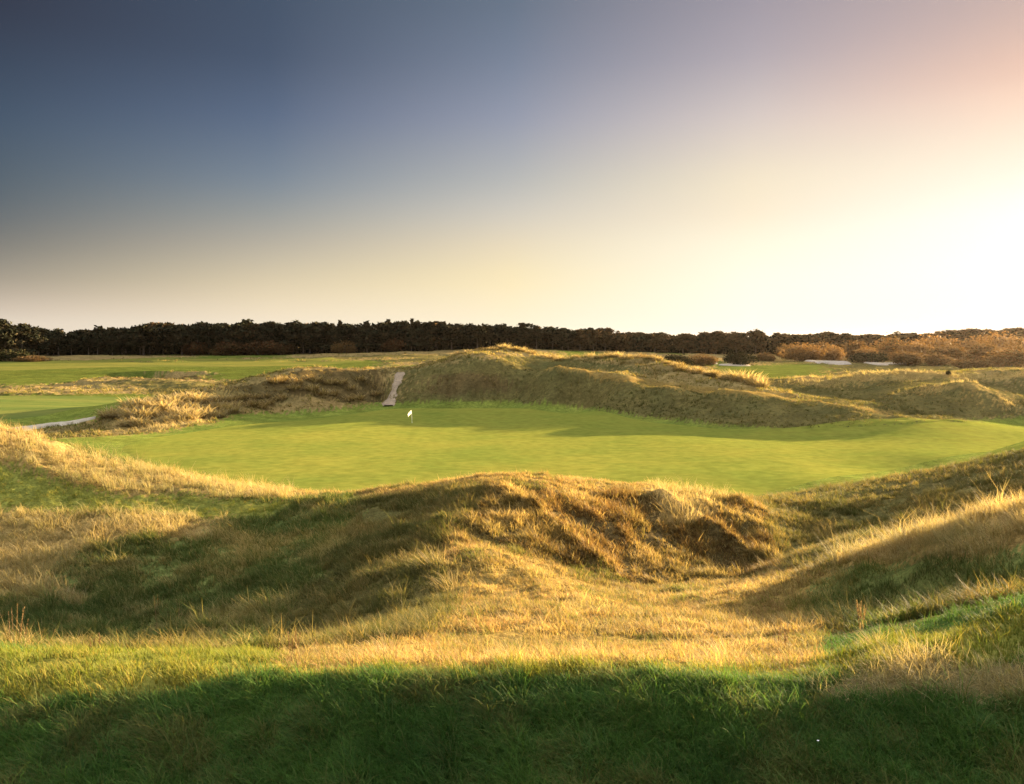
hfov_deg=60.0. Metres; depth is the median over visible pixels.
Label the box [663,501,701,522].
grass tuft
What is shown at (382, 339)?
pine tree
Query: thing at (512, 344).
pine tree
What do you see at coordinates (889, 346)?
bush
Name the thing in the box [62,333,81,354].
pine tree
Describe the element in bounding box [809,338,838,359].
bush
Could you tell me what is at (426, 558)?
grass tuft
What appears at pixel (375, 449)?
putting green
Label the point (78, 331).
pine tree
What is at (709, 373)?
tussock
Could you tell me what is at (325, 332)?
pine tree
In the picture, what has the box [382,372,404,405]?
path
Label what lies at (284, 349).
bush
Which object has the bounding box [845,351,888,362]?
bush
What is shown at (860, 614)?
dock plant
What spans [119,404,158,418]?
tussock
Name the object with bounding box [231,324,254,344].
tree
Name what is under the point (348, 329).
pine tree
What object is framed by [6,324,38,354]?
tree
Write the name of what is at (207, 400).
tussock
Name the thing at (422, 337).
pine tree
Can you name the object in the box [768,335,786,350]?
tree
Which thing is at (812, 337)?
tree
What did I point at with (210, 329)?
pine tree
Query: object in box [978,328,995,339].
tree
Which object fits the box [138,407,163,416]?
tussock
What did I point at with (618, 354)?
tussock
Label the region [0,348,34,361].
bush
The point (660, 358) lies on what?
tussock
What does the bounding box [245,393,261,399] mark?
tussock
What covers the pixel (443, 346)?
wood thicket
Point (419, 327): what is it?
pine tree
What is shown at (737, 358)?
bush
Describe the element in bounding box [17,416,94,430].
path
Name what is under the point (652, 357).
tussock
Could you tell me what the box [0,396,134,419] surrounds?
fairway
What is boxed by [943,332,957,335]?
tree
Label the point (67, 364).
fairway
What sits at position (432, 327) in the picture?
pine tree
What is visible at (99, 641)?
dock plant
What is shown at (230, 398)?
tussock
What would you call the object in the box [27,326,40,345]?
pine tree
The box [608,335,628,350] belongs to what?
tree
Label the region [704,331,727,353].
tree
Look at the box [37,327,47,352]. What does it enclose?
pine tree
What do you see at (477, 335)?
pine tree
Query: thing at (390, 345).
bush
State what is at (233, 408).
tussock
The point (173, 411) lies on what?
tussock
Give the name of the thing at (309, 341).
pine tree
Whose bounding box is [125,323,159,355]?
pine tree
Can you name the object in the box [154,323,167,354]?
pine tree
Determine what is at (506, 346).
tussock
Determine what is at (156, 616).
dock plant
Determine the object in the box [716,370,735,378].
tussock
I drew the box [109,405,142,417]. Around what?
tussock
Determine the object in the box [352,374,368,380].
tussock
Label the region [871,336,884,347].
tree
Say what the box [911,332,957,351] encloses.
bush
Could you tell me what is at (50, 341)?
pine tree
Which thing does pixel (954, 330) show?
tree
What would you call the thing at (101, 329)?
pine tree
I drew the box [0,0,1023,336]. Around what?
sky
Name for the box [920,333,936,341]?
tree
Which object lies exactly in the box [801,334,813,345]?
tree
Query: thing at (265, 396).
tussock
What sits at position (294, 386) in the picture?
tussock
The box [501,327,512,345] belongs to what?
pine tree
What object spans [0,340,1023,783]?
ground
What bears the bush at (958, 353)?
on the ground at (560, 386)
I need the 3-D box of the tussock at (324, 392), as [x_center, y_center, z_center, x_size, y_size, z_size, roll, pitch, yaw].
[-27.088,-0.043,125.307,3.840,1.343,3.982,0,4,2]
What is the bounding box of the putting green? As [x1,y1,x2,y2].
[122,408,1023,495]
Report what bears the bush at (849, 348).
on the ground at (560, 386)
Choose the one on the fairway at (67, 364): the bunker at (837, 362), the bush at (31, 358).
the bush at (31, 358)
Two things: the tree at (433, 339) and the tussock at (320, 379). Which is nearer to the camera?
the tussock at (320, 379)
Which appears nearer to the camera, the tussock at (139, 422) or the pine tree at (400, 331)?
the tussock at (139, 422)
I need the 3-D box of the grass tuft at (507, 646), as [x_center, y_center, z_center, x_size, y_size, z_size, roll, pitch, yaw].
[-0.056,2.576,8.996,0.646,0.285,0.634,3,4,35]
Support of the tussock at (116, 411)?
on the ground at (560, 386)
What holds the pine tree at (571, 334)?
on the ground at (560, 386)
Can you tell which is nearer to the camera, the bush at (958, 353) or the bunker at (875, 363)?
the bunker at (875, 363)
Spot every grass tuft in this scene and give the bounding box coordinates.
[0,621,41,647]
[340,626,421,656]
[402,541,449,568]
[424,567,468,591]
[487,633,531,655]
[567,631,608,654]
[645,494,691,518]
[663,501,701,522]
[688,626,750,661]
[847,623,888,647]
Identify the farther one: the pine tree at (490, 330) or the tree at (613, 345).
the tree at (613, 345)
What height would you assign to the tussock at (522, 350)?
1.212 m
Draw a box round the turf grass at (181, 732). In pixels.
[0,586,1023,783]
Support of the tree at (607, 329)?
on the ground at (560, 386)
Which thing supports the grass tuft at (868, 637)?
on the ground at (560, 386)
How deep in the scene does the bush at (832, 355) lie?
309.81 m
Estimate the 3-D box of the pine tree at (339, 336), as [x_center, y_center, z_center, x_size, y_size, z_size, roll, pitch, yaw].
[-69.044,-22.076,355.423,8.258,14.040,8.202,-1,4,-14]
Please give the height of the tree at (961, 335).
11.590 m
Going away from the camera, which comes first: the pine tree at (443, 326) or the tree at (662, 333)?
the pine tree at (443, 326)
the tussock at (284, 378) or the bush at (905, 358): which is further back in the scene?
the bush at (905, 358)
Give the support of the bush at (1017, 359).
on the ground at (560, 386)
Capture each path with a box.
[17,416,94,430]
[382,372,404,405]
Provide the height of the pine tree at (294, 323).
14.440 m
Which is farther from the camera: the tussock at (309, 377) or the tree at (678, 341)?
the tree at (678, 341)
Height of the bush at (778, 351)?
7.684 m
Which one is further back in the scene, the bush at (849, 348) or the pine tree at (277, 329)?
the pine tree at (277, 329)
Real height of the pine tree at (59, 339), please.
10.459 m
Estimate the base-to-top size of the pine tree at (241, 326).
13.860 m
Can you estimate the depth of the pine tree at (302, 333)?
354.07 m
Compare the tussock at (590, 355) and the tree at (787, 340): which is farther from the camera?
the tree at (787, 340)
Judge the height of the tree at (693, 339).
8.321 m
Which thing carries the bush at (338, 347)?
on the ground at (560, 386)
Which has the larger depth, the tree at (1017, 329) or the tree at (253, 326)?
the tree at (1017, 329)
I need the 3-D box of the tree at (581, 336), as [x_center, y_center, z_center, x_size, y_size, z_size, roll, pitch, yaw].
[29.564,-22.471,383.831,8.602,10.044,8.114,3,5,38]
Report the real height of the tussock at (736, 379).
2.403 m
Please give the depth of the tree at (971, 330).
407.45 m
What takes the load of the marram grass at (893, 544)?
on the ground at (560, 386)
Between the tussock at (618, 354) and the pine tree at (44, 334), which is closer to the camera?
the tussock at (618, 354)
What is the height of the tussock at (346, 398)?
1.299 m
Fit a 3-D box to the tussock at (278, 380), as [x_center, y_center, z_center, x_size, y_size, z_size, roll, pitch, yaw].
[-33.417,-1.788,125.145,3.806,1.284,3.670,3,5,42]
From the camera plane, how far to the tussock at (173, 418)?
102.28 m
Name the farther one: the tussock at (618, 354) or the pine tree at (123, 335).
the pine tree at (123, 335)
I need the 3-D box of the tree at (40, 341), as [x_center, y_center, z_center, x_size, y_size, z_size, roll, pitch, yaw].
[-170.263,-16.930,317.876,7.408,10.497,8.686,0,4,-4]
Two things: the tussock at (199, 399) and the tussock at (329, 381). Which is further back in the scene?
the tussock at (329, 381)
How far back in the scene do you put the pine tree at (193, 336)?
347.95 m
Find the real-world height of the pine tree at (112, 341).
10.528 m
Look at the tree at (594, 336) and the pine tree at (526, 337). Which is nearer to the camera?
the pine tree at (526, 337)
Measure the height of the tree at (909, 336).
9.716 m
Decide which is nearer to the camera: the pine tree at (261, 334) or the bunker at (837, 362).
the bunker at (837, 362)
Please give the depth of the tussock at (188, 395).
112.80 m
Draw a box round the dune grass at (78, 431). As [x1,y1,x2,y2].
[1,346,1023,437]
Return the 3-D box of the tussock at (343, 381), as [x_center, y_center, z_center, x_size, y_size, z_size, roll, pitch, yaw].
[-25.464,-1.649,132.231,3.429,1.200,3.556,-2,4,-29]
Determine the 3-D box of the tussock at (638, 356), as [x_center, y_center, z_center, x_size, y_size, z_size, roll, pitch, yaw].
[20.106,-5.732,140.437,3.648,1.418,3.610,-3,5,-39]
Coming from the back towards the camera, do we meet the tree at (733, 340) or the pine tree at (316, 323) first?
the tree at (733, 340)
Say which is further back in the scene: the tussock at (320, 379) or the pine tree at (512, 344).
the pine tree at (512, 344)
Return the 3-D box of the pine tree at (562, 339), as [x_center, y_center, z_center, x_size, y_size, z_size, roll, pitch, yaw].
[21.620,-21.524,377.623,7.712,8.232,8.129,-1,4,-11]
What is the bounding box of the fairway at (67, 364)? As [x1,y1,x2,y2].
[0,357,365,370]
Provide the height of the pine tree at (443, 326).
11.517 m
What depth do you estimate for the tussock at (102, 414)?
105.21 m
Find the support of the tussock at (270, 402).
on the ground at (560, 386)
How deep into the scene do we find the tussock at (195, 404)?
109.63 m
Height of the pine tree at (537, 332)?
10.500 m
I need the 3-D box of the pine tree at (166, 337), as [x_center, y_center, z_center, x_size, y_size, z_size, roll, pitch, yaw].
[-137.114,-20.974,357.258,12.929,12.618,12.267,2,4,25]
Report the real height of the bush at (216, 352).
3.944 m
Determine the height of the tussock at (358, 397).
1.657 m
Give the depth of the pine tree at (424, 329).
362.53 m
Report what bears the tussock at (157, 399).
on the ground at (560, 386)
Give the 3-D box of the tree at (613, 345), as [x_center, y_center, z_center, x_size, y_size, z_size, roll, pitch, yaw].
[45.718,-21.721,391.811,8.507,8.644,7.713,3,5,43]
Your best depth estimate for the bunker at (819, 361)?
288.37 m
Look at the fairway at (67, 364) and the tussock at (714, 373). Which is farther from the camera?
the fairway at (67, 364)
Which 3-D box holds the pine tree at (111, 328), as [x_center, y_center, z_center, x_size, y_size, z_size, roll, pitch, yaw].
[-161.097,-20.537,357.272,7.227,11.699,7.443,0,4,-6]
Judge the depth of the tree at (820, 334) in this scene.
402.93 m
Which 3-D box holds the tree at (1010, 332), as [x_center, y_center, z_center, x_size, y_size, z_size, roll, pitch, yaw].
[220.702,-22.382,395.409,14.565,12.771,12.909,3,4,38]
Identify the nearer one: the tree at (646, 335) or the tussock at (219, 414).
the tussock at (219, 414)
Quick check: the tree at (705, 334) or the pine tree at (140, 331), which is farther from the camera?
the tree at (705, 334)
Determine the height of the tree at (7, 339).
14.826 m
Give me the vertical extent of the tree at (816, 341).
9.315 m
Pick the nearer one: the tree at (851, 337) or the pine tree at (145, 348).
the pine tree at (145, 348)
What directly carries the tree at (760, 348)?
on the ground at (560, 386)
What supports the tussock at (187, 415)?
on the ground at (560, 386)
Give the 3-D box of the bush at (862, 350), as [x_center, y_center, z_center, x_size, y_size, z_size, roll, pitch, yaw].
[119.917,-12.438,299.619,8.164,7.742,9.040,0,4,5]
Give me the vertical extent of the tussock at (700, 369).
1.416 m
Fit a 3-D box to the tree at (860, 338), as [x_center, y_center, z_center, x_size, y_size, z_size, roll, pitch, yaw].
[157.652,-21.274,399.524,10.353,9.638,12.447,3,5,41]
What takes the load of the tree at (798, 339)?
on the ground at (560, 386)
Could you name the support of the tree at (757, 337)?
on the ground at (560, 386)
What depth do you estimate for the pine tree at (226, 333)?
351.37 m
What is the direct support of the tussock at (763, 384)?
on the ground at (560, 386)
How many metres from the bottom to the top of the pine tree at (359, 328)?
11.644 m
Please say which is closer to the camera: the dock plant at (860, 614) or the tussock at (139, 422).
the dock plant at (860, 614)
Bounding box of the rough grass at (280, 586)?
[0,426,1023,709]
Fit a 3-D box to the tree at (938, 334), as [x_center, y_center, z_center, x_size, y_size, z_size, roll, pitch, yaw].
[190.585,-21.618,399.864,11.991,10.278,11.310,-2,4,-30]
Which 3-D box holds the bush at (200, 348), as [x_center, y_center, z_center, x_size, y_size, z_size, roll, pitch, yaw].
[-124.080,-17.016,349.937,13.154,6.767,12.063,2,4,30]
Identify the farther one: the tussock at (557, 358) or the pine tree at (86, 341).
the pine tree at (86, 341)
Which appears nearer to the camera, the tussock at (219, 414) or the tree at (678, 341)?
the tussock at (219, 414)
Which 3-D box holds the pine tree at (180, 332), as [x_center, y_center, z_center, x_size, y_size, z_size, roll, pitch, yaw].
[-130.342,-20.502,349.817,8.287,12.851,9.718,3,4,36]
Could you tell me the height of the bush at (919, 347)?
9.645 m
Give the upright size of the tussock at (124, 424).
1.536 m
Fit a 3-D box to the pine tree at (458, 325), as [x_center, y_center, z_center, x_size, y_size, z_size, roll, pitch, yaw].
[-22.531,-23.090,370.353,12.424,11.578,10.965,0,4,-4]
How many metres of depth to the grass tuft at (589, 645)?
9.78 m
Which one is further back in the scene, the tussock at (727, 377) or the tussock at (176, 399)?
the tussock at (727, 377)
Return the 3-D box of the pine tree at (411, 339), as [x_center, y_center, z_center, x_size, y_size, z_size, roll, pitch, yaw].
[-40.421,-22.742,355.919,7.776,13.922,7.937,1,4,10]
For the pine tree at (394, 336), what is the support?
on the ground at (560, 386)
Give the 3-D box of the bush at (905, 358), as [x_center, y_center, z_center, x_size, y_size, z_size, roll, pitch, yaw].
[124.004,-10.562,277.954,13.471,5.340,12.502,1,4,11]
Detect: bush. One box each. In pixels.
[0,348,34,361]
[12,354,53,361]
[179,341,212,355]
[209,349,228,354]
[213,339,248,354]
[243,338,279,354]
[266,340,295,354]
[330,339,357,353]
[380,337,405,351]
[656,353,694,364]
[688,351,718,365]
[722,351,759,364]
[756,352,776,360]
[773,342,803,359]
[779,342,827,361]
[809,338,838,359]
[820,345,846,360]
[839,339,868,358]
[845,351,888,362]
[853,345,877,355]
[869,332,907,355]
[876,347,892,360]
[887,351,927,365]
[893,338,934,358]
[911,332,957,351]
[921,353,955,365]
[926,342,969,360]
[932,336,985,359]
[948,358,996,367]
[959,329,1021,350]
[966,338,1002,360]
[980,355,1010,366]
[982,344,1023,366]
[999,332,1023,353]
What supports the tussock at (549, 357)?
on the ground at (560, 386)
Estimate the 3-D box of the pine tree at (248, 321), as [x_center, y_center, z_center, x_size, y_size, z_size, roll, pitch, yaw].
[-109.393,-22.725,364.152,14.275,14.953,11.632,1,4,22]
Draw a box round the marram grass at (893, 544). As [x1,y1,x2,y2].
[0,417,1023,605]
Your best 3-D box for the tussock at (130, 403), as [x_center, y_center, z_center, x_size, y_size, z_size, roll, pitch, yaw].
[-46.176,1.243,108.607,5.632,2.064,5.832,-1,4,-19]
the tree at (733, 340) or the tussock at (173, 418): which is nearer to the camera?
the tussock at (173, 418)
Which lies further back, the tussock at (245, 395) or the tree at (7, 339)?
the tree at (7, 339)
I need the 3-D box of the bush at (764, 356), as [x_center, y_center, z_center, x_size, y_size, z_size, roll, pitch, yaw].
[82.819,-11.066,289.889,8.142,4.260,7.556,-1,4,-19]
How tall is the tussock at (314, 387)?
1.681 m
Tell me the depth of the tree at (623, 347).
388.72 m
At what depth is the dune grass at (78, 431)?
122.57 m
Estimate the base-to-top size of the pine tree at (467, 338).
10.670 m
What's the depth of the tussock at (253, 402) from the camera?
117.02 m
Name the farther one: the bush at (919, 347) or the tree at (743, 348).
the tree at (743, 348)
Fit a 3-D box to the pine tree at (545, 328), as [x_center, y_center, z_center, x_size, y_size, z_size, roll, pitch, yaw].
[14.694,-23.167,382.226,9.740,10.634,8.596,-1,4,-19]
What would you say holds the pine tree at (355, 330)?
on the ground at (560, 386)
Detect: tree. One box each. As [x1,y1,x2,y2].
[0,318,25,350]
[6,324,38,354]
[26,330,49,356]
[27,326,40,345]
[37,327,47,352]
[39,331,55,354]
[43,330,67,355]
[44,332,61,355]
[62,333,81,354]
[67,329,85,351]
[80,332,101,354]
[90,325,106,344]
[91,333,105,354]
[103,327,117,342]
[104,330,121,354]
[113,327,131,352]
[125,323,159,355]
[129,324,147,354]
[146,322,160,350]
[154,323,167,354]
[157,324,180,354]
[161,322,176,351]
[161,324,176,354]
[171,324,190,354]
[186,323,208,354]
[199,322,217,354]
[207,323,233,351]
[210,324,230,344]
[229,321,254,354]
[230,319,253,329]
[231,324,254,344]
[250,323,258,339]
[251,324,274,341]
[253,325,271,351]
[263,321,277,341]
[269,324,286,353]
[278,323,303,353]
[280,325,295,345]
[283,319,305,353]
[295,324,319,353]
[298,324,323,353]
[310,321,327,350]
[315,321,335,351]
[329,320,349,352]
[343,324,359,344]
[345,325,357,343]
[354,320,378,352]
[356,325,372,352]
[367,322,395,351]
[375,323,395,351]
[390,321,406,343]
[390,322,398,342]
[402,322,428,350]
[404,318,421,350]
[413,320,428,348]
[421,322,433,350]
[426,321,446,350]
[428,321,446,350]
[434,324,449,349]
[439,326,463,349]
[453,323,466,345]
[457,325,479,348]
[466,325,485,348]
[469,325,487,348]
[471,323,490,348]
[483,325,497,346]
[487,324,504,346]
[497,326,518,346]
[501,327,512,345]
[509,327,522,342]
[518,323,539,347]
[518,327,533,346]
[531,326,543,348]
[537,326,550,347]
[542,327,561,349]
[555,332,571,349]
[559,329,577,350]
[573,329,590,350]
[583,329,601,350]
[598,331,612,350]
[601,327,614,337]
[606,333,619,350]
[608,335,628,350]
[614,334,629,350]
[625,332,635,348]
[630,337,645,349]
[640,333,656,351]
[647,335,664,351]
[652,332,669,343]
[656,334,672,350]
[673,333,695,352]
[673,339,684,352]
[685,337,699,352]
[696,331,710,353]
[698,336,706,351]
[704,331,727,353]
[708,334,724,353]
[724,333,750,352]
[727,333,748,351]
[745,330,766,353]
[756,340,768,353]
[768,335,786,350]
[780,336,795,347]
[791,335,803,345]
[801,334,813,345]
[802,333,817,350]
[809,335,830,347]
[810,333,827,341]
[824,333,841,346]
[830,336,847,350]
[840,333,851,338]
[843,335,857,346]
[850,334,872,346]
[853,335,878,347]
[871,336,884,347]
[886,333,899,340]
[899,334,918,344]
[903,332,922,341]
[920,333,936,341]
[933,333,947,341]
[941,329,956,339]
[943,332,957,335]
[951,330,974,344]
[961,328,980,333]
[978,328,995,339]
[994,328,1023,343]
[1006,327,1023,338]
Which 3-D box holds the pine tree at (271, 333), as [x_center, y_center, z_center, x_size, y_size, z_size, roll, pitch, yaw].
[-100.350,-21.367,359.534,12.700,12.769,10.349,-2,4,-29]
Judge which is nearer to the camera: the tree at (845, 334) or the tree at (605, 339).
the tree at (605, 339)
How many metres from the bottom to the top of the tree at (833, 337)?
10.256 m
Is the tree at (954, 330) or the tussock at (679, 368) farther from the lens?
the tree at (954, 330)
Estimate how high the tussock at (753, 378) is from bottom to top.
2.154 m
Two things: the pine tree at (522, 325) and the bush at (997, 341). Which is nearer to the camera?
the bush at (997, 341)
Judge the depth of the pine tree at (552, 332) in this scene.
377.75 m
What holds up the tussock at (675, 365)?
on the ground at (560, 386)
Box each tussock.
[90,405,127,417]
[106,405,130,416]
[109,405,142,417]
[113,396,151,409]
[113,416,143,426]
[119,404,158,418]
[123,416,154,427]
[129,398,159,408]
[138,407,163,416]
[142,397,180,410]
[147,395,167,401]
[152,413,181,422]
[154,392,189,404]
[161,403,193,415]
[169,388,197,401]
[170,407,211,419]
[179,399,205,408]
[180,393,214,402]
[187,404,216,417]
[197,398,216,404]
[205,406,231,418]
[206,400,232,410]
[210,394,228,402]
[216,399,245,413]
[226,393,238,401]
[237,391,250,398]
[242,398,260,406]
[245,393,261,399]
[251,400,268,408]
[257,392,270,397]
[259,397,276,404]
[267,375,285,383]
[272,393,286,399]
[276,374,288,380]
[285,376,304,384]
[285,383,302,389]
[301,382,321,390]
[302,374,314,379]
[307,376,324,381]
[313,387,332,395]
[322,378,339,383]
[327,388,340,395]
[337,378,351,383]
[340,393,354,400]
[344,385,359,389]
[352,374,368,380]
[353,392,367,399]
[372,390,381,395]
[495,342,509,348]
[516,346,528,351]
[524,348,535,353]
[543,354,557,358]
[551,355,564,360]
[581,351,595,356]
[591,353,605,358]
[608,350,624,356]
[616,352,634,358]
[632,352,649,358]
[640,353,657,358]
[650,356,663,360]
[668,360,686,367]
[672,364,688,370]
[687,366,708,372]
[698,369,715,374]
[705,368,720,376]
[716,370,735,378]
[717,368,747,380]
[724,369,762,381]
[735,372,768,384]
[742,376,775,386]
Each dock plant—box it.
[8,604,28,643]
[89,633,100,646]
[154,599,158,629]
[288,628,300,656]
[777,618,789,650]
[856,600,865,629]
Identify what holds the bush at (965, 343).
on the ground at (560, 386)
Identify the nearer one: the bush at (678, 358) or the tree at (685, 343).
the bush at (678, 358)
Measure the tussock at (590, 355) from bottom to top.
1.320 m
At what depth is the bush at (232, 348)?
345.79 m
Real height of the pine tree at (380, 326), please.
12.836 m
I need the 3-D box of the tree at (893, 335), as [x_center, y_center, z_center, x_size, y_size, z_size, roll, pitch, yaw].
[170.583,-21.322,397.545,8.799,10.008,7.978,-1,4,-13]
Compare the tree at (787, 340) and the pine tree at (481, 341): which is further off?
the tree at (787, 340)
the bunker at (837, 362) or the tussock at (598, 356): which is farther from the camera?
the bunker at (837, 362)
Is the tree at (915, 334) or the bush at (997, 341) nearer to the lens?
the bush at (997, 341)
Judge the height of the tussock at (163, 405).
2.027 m
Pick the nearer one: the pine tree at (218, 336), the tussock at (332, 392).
the tussock at (332, 392)
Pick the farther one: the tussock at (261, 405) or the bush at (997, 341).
the bush at (997, 341)
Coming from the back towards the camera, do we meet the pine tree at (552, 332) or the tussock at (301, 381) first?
the pine tree at (552, 332)
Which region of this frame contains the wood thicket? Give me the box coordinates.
[0,322,1023,354]
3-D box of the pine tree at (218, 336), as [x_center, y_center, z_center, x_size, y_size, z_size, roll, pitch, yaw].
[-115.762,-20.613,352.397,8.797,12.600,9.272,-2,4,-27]
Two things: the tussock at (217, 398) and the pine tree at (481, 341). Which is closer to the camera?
the tussock at (217, 398)
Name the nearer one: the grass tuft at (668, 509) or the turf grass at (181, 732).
the turf grass at (181, 732)
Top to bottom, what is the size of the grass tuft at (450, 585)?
0.649 m
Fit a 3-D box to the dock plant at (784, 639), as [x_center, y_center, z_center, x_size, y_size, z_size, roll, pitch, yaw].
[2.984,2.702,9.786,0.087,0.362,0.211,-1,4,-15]
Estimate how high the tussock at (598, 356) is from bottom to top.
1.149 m
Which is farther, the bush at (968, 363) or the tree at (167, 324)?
the tree at (167, 324)
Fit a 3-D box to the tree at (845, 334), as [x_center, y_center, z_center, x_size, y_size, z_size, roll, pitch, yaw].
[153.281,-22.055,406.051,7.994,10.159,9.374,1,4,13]
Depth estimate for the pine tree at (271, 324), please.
358.95 m
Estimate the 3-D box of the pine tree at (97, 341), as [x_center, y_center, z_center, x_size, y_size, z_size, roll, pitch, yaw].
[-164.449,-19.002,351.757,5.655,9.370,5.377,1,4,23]
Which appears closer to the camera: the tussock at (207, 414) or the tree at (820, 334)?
the tussock at (207, 414)
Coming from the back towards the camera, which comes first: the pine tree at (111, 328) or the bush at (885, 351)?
the pine tree at (111, 328)
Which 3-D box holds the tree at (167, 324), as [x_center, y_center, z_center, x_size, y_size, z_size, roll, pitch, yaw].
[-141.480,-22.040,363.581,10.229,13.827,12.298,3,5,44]
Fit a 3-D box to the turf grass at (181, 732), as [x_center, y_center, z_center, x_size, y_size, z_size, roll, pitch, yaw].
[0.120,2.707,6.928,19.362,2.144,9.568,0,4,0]
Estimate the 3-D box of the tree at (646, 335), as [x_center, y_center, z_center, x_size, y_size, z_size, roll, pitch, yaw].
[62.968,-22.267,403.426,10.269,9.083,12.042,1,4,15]
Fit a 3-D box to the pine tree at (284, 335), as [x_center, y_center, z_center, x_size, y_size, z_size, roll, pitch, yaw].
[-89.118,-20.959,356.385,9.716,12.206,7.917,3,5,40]
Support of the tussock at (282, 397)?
on the ground at (560, 386)
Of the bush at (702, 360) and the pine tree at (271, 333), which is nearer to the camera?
the bush at (702, 360)
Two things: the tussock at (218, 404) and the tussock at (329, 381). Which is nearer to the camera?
the tussock at (218, 404)
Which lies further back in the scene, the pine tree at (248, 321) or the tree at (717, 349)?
the tree at (717, 349)
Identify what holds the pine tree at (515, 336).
on the ground at (560, 386)
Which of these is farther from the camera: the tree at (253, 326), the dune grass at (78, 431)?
the tree at (253, 326)
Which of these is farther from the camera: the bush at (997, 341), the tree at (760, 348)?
the tree at (760, 348)
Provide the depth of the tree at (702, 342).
401.66 m
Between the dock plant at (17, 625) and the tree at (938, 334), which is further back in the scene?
the tree at (938, 334)
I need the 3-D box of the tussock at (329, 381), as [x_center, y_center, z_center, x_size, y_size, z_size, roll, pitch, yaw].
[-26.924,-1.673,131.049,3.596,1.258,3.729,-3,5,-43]
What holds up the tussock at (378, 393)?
on the ground at (560, 386)
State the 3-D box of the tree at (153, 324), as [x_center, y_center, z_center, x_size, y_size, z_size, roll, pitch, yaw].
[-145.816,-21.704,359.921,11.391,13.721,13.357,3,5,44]
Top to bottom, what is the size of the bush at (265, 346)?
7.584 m
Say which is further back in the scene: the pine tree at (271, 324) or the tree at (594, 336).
the tree at (594, 336)
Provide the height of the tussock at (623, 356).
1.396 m
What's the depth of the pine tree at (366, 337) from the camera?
353.13 m
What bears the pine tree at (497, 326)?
on the ground at (560, 386)
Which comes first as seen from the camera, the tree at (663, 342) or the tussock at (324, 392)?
the tussock at (324, 392)
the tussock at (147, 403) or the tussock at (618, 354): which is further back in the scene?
the tussock at (618, 354)
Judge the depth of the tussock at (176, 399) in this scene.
110.51 m
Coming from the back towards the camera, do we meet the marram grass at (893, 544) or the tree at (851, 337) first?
the tree at (851, 337)
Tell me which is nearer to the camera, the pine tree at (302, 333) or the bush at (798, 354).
the bush at (798, 354)
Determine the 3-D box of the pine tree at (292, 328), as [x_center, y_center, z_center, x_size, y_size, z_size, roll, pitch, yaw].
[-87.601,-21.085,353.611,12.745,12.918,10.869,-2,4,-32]
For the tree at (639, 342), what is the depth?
399.76 m
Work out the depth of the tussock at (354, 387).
131.58 m
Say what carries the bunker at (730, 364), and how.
on the ground at (560, 386)
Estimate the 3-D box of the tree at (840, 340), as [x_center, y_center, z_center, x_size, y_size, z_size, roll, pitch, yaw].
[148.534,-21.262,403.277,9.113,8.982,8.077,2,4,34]
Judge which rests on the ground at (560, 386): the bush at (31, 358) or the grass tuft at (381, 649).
the grass tuft at (381, 649)
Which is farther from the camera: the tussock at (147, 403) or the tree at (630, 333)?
the tree at (630, 333)
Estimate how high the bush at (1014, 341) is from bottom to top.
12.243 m
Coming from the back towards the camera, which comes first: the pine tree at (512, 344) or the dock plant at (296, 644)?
the pine tree at (512, 344)
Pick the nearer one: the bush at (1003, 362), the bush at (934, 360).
the bush at (1003, 362)
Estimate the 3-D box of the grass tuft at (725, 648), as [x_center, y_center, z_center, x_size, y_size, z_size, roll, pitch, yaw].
[2.043,2.517,8.790,0.901,0.354,0.930,-1,4,-13]
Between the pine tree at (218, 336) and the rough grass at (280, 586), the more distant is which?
the pine tree at (218, 336)
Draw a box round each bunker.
[719,363,749,365]
[805,360,825,363]
[823,360,850,364]
[864,362,887,364]
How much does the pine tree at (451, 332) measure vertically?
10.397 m
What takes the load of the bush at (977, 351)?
on the ground at (560, 386)
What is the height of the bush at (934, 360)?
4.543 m
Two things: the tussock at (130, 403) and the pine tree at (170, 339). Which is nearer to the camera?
the tussock at (130, 403)
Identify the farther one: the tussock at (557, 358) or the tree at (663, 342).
the tree at (663, 342)
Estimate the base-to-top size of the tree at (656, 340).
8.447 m
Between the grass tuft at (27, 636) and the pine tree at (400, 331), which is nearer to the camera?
the grass tuft at (27, 636)
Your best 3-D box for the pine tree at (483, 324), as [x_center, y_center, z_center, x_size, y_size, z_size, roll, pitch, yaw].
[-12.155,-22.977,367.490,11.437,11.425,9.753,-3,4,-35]
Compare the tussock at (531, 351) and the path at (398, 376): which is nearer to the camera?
the path at (398, 376)
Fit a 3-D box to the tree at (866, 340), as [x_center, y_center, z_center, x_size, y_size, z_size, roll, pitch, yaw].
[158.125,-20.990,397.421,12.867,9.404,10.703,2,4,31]
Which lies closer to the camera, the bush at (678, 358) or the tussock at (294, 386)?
the tussock at (294, 386)

